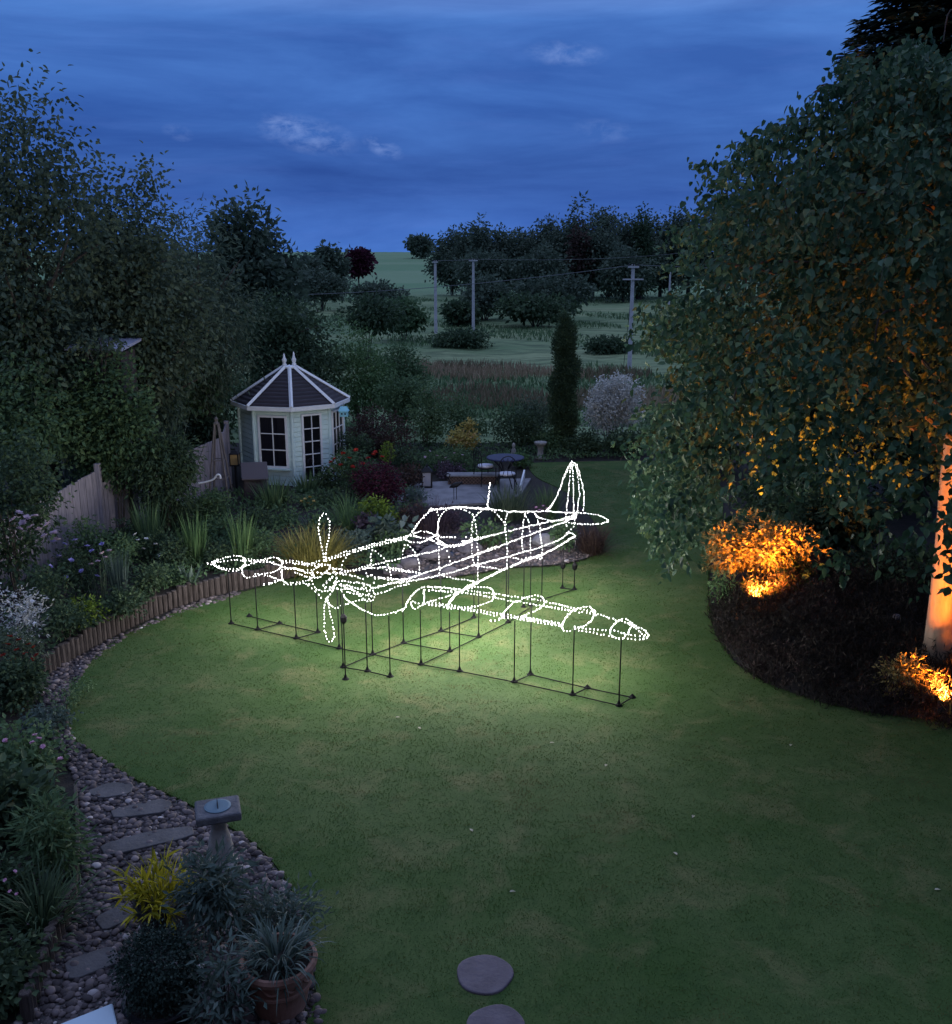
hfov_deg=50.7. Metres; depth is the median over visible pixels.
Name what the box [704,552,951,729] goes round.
heather
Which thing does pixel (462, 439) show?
golden acer
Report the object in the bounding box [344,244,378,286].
copper beech
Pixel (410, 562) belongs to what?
rock
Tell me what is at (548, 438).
garden shrub
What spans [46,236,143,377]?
garden tree
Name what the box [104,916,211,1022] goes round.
clipped bush
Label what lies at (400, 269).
meadow terrain
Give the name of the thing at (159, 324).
birch tree
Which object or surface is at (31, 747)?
geranium
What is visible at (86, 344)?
thicket bush
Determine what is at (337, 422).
window
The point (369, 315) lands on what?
meadow bush
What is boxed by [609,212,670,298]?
wood tree
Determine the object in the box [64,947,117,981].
stone slab
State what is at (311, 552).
yellow grass
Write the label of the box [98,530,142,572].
border plant
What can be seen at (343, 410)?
bird box
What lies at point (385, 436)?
purple hedge
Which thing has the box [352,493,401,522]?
lime bush
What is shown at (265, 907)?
helichrysum
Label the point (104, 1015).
storage box
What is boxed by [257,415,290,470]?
window
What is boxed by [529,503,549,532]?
pink heuchera
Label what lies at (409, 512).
border plant
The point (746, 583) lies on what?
spotlit ground cover
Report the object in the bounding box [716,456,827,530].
dark shrub
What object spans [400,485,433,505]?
grey shrub
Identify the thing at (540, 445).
bird bath
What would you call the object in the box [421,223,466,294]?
wood tree
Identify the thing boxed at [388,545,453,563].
pond water
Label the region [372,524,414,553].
border plant
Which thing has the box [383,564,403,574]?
rock
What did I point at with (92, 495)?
fence
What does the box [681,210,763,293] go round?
wood tree
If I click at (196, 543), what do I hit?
iris clump
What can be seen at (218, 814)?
sundial
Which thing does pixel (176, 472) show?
bush
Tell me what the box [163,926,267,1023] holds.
grey-leaved shrub
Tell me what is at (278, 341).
garden tree
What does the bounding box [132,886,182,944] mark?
plant pot
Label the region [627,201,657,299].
tree
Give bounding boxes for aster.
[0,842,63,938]
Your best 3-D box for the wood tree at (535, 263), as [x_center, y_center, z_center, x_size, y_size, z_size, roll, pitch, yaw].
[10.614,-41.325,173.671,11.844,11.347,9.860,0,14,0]
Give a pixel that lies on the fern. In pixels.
(278, 493)
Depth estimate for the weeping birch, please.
11.18 m
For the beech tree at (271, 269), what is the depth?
58.84 m
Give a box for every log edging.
[18,883,76,1023]
[38,557,294,674]
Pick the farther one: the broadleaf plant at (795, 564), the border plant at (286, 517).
the border plant at (286, 517)
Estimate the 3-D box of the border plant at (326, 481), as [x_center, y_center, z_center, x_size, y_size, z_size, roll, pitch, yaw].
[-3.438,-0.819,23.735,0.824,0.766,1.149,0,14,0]
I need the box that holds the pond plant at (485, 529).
[459,515,513,549]
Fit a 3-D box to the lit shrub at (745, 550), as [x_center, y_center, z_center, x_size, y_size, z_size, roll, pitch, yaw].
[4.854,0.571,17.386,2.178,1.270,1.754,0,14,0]
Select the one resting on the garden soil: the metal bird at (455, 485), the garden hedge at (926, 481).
the garden hedge at (926, 481)
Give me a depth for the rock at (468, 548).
18.85 m
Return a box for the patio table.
[486,453,523,488]
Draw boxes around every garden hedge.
[638,392,761,474]
[742,384,861,470]
[778,483,893,560]
[844,379,944,517]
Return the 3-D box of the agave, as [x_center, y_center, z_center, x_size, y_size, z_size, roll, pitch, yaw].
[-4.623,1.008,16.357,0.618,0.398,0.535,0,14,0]
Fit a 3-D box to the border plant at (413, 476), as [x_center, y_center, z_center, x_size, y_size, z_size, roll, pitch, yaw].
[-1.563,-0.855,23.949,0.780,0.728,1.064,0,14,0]
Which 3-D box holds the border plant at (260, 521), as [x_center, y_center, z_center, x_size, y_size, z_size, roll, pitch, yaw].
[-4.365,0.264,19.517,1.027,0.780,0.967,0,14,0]
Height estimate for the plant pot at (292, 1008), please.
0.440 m
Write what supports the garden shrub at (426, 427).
on the garden soil
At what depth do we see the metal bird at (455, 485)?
22.75 m
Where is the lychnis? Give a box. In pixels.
[96,545,134,601]
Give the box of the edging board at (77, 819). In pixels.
[73,783,79,892]
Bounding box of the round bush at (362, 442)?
[334,430,375,477]
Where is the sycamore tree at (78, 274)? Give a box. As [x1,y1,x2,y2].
[57,224,177,314]
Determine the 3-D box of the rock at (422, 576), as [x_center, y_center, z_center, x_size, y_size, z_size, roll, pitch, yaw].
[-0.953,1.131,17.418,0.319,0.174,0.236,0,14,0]
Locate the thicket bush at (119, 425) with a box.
[48,336,169,531]
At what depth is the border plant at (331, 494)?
21.47 m
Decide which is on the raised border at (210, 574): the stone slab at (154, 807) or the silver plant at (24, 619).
the silver plant at (24, 619)
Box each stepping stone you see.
[457,955,513,995]
[467,1004,524,1023]
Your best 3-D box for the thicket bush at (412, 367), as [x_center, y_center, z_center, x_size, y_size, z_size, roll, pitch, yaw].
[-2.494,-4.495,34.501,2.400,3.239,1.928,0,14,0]
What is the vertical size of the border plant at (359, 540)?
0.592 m
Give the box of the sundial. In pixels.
[194,795,241,871]
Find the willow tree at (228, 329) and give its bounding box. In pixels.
[144,191,273,435]
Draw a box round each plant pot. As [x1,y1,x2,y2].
[121,974,198,1023]
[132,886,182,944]
[239,932,317,1023]
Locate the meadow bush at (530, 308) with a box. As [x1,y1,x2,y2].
[488,290,582,326]
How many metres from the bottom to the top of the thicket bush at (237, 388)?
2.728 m
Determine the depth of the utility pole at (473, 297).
111.39 m
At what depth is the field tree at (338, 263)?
183.02 m
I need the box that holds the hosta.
[358,511,418,548]
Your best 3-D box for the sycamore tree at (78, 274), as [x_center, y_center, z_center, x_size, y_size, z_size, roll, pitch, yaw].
[-12.600,-6.518,35.670,5.117,7.212,5.414,-11,18,-37]
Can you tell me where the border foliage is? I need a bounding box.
[513,448,533,468]
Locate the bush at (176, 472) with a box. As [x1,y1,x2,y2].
[115,422,208,535]
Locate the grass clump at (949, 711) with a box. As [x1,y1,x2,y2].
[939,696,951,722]
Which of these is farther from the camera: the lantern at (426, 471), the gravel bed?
the lantern at (426, 471)
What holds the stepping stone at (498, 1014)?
on the lawn at (621, 1006)
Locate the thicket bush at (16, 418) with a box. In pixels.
[0,342,101,497]
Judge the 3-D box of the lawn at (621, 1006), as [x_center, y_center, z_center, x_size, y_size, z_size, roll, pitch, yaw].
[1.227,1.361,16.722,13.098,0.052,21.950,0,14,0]
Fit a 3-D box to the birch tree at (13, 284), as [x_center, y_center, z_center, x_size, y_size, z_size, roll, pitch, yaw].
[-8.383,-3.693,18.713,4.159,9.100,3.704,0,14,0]
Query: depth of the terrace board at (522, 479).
24.39 m
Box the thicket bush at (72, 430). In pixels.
[62,395,156,479]
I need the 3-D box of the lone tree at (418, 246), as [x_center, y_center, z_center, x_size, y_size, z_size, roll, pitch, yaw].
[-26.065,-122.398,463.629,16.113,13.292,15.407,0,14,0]
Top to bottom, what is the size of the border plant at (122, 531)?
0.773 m
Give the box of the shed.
[64,338,141,521]
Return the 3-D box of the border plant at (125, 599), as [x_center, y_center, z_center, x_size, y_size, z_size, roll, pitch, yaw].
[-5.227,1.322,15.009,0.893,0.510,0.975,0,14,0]
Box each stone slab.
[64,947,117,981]
[88,782,132,799]
[95,903,134,930]
[100,826,193,856]
[111,799,171,819]
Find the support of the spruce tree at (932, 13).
on the garden soil
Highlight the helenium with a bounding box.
[0,618,54,666]
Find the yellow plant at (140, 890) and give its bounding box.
[101,838,207,934]
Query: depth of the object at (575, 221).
178.49 m
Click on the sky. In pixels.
(370, 124)
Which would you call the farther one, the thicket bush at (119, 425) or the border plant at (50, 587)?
the thicket bush at (119, 425)
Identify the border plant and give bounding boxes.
[15,561,80,617]
[35,594,102,643]
[59,513,111,565]
[92,514,140,558]
[97,582,154,620]
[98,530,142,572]
[122,560,172,598]
[154,536,192,567]
[198,538,236,568]
[201,509,239,543]
[229,526,278,559]
[231,505,277,533]
[264,507,302,529]
[291,488,336,503]
[300,510,331,528]
[313,463,345,491]
[315,482,354,510]
[331,525,372,557]
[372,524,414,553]
[378,442,432,466]
[395,459,424,486]
[395,503,435,533]
[428,502,476,533]
[433,459,466,479]
[462,456,497,471]
[545,516,578,552]
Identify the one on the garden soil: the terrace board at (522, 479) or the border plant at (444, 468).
the border plant at (444, 468)
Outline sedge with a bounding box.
[470,482,546,521]
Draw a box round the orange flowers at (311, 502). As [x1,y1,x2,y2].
[297,493,322,506]
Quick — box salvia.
[45,538,105,600]
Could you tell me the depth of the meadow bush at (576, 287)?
125.26 m
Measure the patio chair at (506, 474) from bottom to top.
0.932 m
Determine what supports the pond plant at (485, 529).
on the gravel bed
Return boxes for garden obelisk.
[209,417,233,499]
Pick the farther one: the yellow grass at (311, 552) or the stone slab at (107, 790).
the yellow grass at (311, 552)
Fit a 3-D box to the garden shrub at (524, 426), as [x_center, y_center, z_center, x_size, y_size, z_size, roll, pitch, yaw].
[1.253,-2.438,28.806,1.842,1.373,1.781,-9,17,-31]
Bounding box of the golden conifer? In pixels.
[378,441,395,469]
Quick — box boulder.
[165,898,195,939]
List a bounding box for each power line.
[309,265,631,294]
[479,253,677,259]
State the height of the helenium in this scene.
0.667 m
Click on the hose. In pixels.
(216, 475)
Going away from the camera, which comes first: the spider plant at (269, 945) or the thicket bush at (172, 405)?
the spider plant at (269, 945)
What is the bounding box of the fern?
[247,475,295,509]
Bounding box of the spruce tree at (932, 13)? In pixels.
[757,0,951,506]
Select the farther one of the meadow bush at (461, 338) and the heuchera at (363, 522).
the meadow bush at (461, 338)
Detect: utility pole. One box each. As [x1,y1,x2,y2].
[432,260,437,333]
[469,258,477,329]
[623,264,643,368]
[668,272,670,304]
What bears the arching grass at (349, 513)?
on the garden soil
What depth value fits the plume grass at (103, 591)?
15.27 m
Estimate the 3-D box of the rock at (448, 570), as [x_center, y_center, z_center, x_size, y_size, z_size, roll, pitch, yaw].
[-0.452,1.049,17.629,0.349,0.190,0.262,0,14,0]
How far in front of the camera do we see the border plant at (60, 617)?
13.93 m
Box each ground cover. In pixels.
[17,701,83,735]
[737,576,783,598]
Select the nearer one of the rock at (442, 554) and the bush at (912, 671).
the bush at (912, 671)
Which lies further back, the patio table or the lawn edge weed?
the patio table
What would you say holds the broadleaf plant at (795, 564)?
on the garden soil
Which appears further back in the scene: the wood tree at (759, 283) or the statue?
the wood tree at (759, 283)
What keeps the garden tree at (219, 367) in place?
on the garden soil
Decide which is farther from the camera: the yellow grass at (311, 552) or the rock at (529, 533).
the rock at (529, 533)
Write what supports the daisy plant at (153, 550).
on the raised border at (210, 574)
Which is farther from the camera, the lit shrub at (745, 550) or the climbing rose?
the lit shrub at (745, 550)
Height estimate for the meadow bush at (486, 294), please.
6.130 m
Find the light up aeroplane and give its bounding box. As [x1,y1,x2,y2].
[207,461,648,706]
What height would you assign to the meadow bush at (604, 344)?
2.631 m
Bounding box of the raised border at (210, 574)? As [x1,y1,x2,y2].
[0,494,343,671]
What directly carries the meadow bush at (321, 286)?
on the meadow terrain at (400, 269)
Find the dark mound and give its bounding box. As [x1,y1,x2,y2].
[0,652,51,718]
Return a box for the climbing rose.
[0,427,76,606]
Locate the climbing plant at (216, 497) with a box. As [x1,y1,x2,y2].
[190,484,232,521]
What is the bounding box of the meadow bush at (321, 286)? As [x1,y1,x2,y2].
[294,266,355,311]
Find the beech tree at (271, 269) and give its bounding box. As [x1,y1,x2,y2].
[188,179,313,379]
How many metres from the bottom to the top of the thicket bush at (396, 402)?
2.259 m
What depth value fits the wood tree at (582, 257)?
175.03 m
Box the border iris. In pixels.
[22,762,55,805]
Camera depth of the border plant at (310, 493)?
21.95 m
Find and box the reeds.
[397,357,782,414]
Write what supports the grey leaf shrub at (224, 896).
on the gravel path
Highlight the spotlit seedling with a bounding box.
[707,567,740,605]
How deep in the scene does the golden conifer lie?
24.80 m
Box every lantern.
[229,448,240,492]
[421,464,432,487]
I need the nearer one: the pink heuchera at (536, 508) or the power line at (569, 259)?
the pink heuchera at (536, 508)
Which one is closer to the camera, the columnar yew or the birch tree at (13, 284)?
the birch tree at (13, 284)
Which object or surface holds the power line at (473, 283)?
attached to the utility pole at (630, 318)
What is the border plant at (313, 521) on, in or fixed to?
on the garden soil
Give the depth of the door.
24.34 m
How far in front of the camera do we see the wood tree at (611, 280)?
169.64 m
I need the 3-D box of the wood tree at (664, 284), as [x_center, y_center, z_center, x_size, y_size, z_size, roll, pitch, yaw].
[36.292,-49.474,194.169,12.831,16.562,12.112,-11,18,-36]
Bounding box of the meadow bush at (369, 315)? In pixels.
[332,290,412,362]
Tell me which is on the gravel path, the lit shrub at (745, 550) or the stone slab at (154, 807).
the stone slab at (154, 807)
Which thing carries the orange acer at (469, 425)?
on the garden soil
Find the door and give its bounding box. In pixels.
[301,413,323,481]
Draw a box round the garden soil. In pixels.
[0,443,951,1023]
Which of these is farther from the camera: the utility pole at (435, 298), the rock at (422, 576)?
the utility pole at (435, 298)
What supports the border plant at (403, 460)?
on the garden soil
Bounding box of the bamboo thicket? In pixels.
[0,387,206,518]
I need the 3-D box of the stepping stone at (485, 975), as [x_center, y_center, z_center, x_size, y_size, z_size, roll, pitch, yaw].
[0.073,3.625,7.866,0.446,0.042,0.444,0,14,0]
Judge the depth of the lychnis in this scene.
15.38 m
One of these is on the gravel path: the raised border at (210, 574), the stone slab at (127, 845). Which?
the stone slab at (127, 845)
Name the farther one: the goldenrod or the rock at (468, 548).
the rock at (468, 548)
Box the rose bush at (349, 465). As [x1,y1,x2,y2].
[327,444,391,493]
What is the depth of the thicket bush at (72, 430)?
20.61 m
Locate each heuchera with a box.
[351,511,375,537]
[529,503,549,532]
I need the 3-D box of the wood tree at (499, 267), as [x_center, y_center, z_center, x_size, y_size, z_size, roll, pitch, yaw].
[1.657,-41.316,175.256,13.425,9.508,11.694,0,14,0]
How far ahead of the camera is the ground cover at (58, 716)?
11.88 m
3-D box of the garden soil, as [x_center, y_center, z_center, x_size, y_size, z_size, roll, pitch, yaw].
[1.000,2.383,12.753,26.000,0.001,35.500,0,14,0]
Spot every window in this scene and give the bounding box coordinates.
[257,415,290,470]
[331,407,344,463]
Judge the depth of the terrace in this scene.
23.53 m
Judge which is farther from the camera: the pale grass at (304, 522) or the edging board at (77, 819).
the pale grass at (304, 522)
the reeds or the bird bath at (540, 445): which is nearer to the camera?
the bird bath at (540, 445)
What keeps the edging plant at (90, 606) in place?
on the raised border at (210, 574)
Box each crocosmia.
[0,852,121,948]
[286,469,326,493]
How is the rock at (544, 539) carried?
on the gravel bed
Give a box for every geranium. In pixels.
[0,705,78,788]
[147,559,201,589]
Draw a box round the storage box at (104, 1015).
[62,1004,116,1023]
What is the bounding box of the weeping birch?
[610,9,951,670]
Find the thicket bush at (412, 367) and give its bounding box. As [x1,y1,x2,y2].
[375,334,437,420]
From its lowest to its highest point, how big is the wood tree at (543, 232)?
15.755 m
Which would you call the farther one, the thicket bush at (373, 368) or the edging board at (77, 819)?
the thicket bush at (373, 368)
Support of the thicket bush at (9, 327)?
on the garden soil
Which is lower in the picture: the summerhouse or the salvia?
the salvia
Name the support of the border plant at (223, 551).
on the raised border at (210, 574)
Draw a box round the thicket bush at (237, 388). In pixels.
[212,371,258,451]
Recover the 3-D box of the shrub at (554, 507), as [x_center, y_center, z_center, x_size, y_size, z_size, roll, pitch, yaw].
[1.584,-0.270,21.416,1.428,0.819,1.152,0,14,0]
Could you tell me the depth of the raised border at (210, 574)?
17.20 m
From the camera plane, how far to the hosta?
19.17 m
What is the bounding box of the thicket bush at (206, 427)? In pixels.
[169,403,232,449]
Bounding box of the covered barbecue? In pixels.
[240,462,268,501]
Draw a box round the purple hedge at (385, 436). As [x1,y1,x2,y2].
[345,399,418,462]
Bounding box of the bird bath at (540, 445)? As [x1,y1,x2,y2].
[534,441,546,459]
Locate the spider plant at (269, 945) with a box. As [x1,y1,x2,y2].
[219,911,335,1017]
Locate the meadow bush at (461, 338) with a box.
[424,326,496,348]
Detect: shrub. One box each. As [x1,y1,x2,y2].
[156,836,263,957]
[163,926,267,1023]
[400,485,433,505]
[401,375,453,451]
[441,387,496,442]
[484,402,549,449]
[509,393,551,435]
[520,480,578,519]
[527,424,569,451]
[558,426,605,456]
[598,424,656,453]
[698,507,831,582]
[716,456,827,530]
[835,530,934,596]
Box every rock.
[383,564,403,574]
[399,557,421,567]
[412,572,429,580]
[418,545,450,559]
[440,566,459,577]
[455,540,482,553]
[526,531,539,537]
[532,533,558,546]
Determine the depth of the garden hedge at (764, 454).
23.60 m
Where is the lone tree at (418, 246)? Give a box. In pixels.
[403,232,435,258]
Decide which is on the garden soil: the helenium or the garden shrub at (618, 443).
the garden shrub at (618, 443)
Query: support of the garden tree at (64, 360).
on the garden soil
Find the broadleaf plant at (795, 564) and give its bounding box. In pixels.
[772,545,825,591]
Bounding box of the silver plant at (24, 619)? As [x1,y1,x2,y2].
[0,582,53,649]
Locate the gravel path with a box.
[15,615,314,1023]
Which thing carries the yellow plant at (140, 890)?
in the plant pot at (138, 910)
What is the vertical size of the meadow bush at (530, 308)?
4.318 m
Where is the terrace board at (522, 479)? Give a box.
[519,470,524,489]
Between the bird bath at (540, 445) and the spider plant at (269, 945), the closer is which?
the spider plant at (269, 945)
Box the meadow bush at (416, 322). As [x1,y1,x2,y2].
[379,294,430,339]
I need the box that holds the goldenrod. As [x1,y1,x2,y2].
[0,777,105,894]
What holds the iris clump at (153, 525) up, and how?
on the raised border at (210, 574)
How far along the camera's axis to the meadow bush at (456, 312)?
116.79 m
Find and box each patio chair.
[473,447,495,486]
[497,456,516,492]
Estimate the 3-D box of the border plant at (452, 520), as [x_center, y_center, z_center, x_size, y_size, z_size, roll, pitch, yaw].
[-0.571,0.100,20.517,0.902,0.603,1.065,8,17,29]
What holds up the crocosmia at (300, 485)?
on the garden soil
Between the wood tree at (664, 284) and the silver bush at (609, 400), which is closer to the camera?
the silver bush at (609, 400)
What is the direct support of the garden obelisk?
on the garden soil
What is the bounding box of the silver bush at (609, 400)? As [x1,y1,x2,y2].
[578,369,645,437]
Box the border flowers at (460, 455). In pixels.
[412,443,475,473]
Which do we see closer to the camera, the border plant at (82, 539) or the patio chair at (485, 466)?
the border plant at (82, 539)
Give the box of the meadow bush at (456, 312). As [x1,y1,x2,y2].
[437,296,482,326]
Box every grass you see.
[89,549,111,606]
[228,295,795,426]
[264,522,372,581]
[286,511,330,529]
[317,489,377,533]
[397,495,463,535]
[545,515,629,559]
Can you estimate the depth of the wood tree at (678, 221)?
188.18 m
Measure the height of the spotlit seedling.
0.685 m
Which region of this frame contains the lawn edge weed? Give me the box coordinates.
[44,676,96,715]
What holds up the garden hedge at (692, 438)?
on the garden soil
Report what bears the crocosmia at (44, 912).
on the garden soil
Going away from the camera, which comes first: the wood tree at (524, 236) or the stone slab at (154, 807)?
the stone slab at (154, 807)
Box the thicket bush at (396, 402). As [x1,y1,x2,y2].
[372,367,429,440]
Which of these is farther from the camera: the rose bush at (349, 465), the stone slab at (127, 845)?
the rose bush at (349, 465)
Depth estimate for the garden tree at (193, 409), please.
24.48 m
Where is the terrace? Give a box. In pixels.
[388,478,530,507]
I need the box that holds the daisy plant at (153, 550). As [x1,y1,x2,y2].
[133,526,183,563]
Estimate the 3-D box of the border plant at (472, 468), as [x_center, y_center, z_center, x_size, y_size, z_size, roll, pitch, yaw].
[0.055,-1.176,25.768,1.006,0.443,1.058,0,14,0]
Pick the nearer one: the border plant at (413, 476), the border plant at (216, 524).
the border plant at (216, 524)
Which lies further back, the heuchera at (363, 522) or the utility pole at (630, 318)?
the utility pole at (630, 318)
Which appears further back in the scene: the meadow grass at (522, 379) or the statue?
the meadow grass at (522, 379)
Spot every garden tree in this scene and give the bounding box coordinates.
[6,292,79,440]
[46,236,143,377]
[161,301,234,448]
[164,303,233,416]
[222,286,349,399]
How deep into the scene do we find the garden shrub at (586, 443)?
27.86 m
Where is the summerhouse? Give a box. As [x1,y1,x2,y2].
[230,352,349,486]
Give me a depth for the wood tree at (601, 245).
175.69 m
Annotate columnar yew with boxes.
[545,308,584,451]
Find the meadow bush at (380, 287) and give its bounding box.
[346,277,409,304]
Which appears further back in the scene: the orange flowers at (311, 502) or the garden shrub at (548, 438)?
the garden shrub at (548, 438)
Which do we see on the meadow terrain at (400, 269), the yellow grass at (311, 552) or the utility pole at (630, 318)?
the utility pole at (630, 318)
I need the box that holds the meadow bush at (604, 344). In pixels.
[580,333,638,355]
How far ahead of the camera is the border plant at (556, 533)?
19.02 m
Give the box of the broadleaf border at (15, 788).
[0,747,78,858]
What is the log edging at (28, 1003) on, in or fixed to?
on the garden soil
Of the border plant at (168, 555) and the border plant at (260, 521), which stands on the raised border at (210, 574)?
the border plant at (168, 555)
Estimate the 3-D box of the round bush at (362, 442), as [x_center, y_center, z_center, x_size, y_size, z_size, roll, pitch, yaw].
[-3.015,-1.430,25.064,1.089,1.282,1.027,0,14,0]
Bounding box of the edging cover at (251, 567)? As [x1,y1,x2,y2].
[189,554,266,574]
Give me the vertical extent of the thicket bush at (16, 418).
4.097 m
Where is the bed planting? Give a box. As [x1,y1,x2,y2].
[0,439,643,656]
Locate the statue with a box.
[511,443,515,453]
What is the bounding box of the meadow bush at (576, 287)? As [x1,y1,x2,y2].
[511,265,597,318]
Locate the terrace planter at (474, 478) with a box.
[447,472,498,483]
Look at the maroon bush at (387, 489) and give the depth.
22.09 m
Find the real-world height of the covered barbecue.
1.026 m
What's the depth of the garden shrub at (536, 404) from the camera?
30.16 m
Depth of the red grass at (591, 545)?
18.77 m
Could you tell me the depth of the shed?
19.13 m
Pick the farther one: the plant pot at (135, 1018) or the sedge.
the sedge
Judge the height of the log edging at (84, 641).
0.386 m
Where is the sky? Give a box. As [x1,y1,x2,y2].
[0,0,901,251]
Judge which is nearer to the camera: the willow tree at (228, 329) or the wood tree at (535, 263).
the willow tree at (228, 329)
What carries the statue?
on the garden soil
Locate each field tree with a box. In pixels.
[292,252,328,278]
[309,239,353,290]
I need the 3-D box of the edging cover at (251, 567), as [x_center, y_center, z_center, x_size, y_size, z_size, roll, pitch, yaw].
[-4.217,0.911,17.221,1.419,0.432,0.765,0,14,0]
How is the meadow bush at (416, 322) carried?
on the meadow terrain at (400, 269)
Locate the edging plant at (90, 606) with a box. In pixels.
[65,593,111,627]
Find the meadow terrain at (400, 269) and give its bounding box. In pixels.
[0,252,917,472]
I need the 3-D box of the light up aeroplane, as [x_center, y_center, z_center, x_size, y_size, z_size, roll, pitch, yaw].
[-0.980,0.695,14.596,6.274,2.346,4.938,0,14,0]
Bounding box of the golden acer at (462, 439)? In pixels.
[444,423,481,457]
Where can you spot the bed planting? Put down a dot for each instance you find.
(366, 561)
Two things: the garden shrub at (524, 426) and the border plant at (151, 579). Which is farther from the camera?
the garden shrub at (524, 426)
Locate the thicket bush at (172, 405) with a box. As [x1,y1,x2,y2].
[149,343,195,449]
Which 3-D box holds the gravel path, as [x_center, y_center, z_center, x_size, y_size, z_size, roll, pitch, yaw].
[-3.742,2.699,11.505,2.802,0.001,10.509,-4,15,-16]
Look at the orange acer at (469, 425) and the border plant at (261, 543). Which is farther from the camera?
the orange acer at (469, 425)
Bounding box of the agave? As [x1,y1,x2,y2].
[173,563,205,583]
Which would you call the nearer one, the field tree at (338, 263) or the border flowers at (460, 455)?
the border flowers at (460, 455)
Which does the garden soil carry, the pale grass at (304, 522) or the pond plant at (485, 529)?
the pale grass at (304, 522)
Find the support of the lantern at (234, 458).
on the garden soil
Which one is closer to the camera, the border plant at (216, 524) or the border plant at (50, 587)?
the border plant at (50, 587)
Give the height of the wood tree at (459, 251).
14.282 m
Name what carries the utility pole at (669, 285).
on the meadow terrain at (400, 269)
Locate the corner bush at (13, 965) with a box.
[0,918,77,1020]
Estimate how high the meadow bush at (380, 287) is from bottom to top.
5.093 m
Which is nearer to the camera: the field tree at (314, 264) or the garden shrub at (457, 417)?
the garden shrub at (457, 417)
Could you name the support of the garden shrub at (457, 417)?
on the garden soil
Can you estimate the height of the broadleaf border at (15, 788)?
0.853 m
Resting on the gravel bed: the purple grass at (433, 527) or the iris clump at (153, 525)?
the purple grass at (433, 527)
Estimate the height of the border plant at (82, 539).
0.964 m
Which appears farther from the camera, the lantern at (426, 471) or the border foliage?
the border foliage
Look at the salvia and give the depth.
15.52 m
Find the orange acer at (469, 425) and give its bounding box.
[460,416,478,457]
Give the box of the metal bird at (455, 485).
[445,473,462,498]
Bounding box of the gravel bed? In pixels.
[398,526,591,579]
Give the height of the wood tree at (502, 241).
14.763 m
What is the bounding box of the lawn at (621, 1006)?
[67,460,951,1023]
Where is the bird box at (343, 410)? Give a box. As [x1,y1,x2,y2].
[338,403,348,416]
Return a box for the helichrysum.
[225,870,338,946]
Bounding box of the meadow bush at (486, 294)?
[450,271,526,320]
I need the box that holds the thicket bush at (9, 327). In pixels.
[0,298,66,507]
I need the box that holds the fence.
[0,421,231,588]
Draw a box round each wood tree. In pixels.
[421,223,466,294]
[439,221,494,284]
[447,247,521,298]
[484,222,527,293]
[504,239,571,293]
[508,226,540,294]
[515,212,564,262]
[536,216,594,277]
[563,218,595,279]
[563,219,627,298]
[581,203,634,296]
[593,241,663,303]
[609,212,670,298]
[643,211,679,296]
[657,206,710,293]
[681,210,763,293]
[740,222,774,293]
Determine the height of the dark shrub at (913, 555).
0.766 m
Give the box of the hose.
[197,474,221,483]
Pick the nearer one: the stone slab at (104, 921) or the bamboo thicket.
the stone slab at (104, 921)
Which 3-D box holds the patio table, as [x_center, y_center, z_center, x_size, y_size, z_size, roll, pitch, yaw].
[0.700,-0.964,24.075,0.910,0.725,0.910,0,14,0]
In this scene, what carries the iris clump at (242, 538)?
on the raised border at (210, 574)
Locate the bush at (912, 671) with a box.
[871,651,950,701]
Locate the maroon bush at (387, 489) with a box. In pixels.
[347,456,406,506]
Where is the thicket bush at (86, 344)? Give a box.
[60,322,142,383]
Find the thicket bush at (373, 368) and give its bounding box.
[324,312,400,426]
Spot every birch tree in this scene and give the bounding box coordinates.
[0,48,139,492]
[42,140,236,440]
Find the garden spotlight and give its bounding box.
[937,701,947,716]
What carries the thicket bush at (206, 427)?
on the garden soil
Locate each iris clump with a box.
[125,497,169,559]
[171,510,208,566]
[223,508,257,559]
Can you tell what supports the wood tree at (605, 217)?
on the meadow terrain at (400, 269)
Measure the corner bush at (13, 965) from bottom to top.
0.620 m

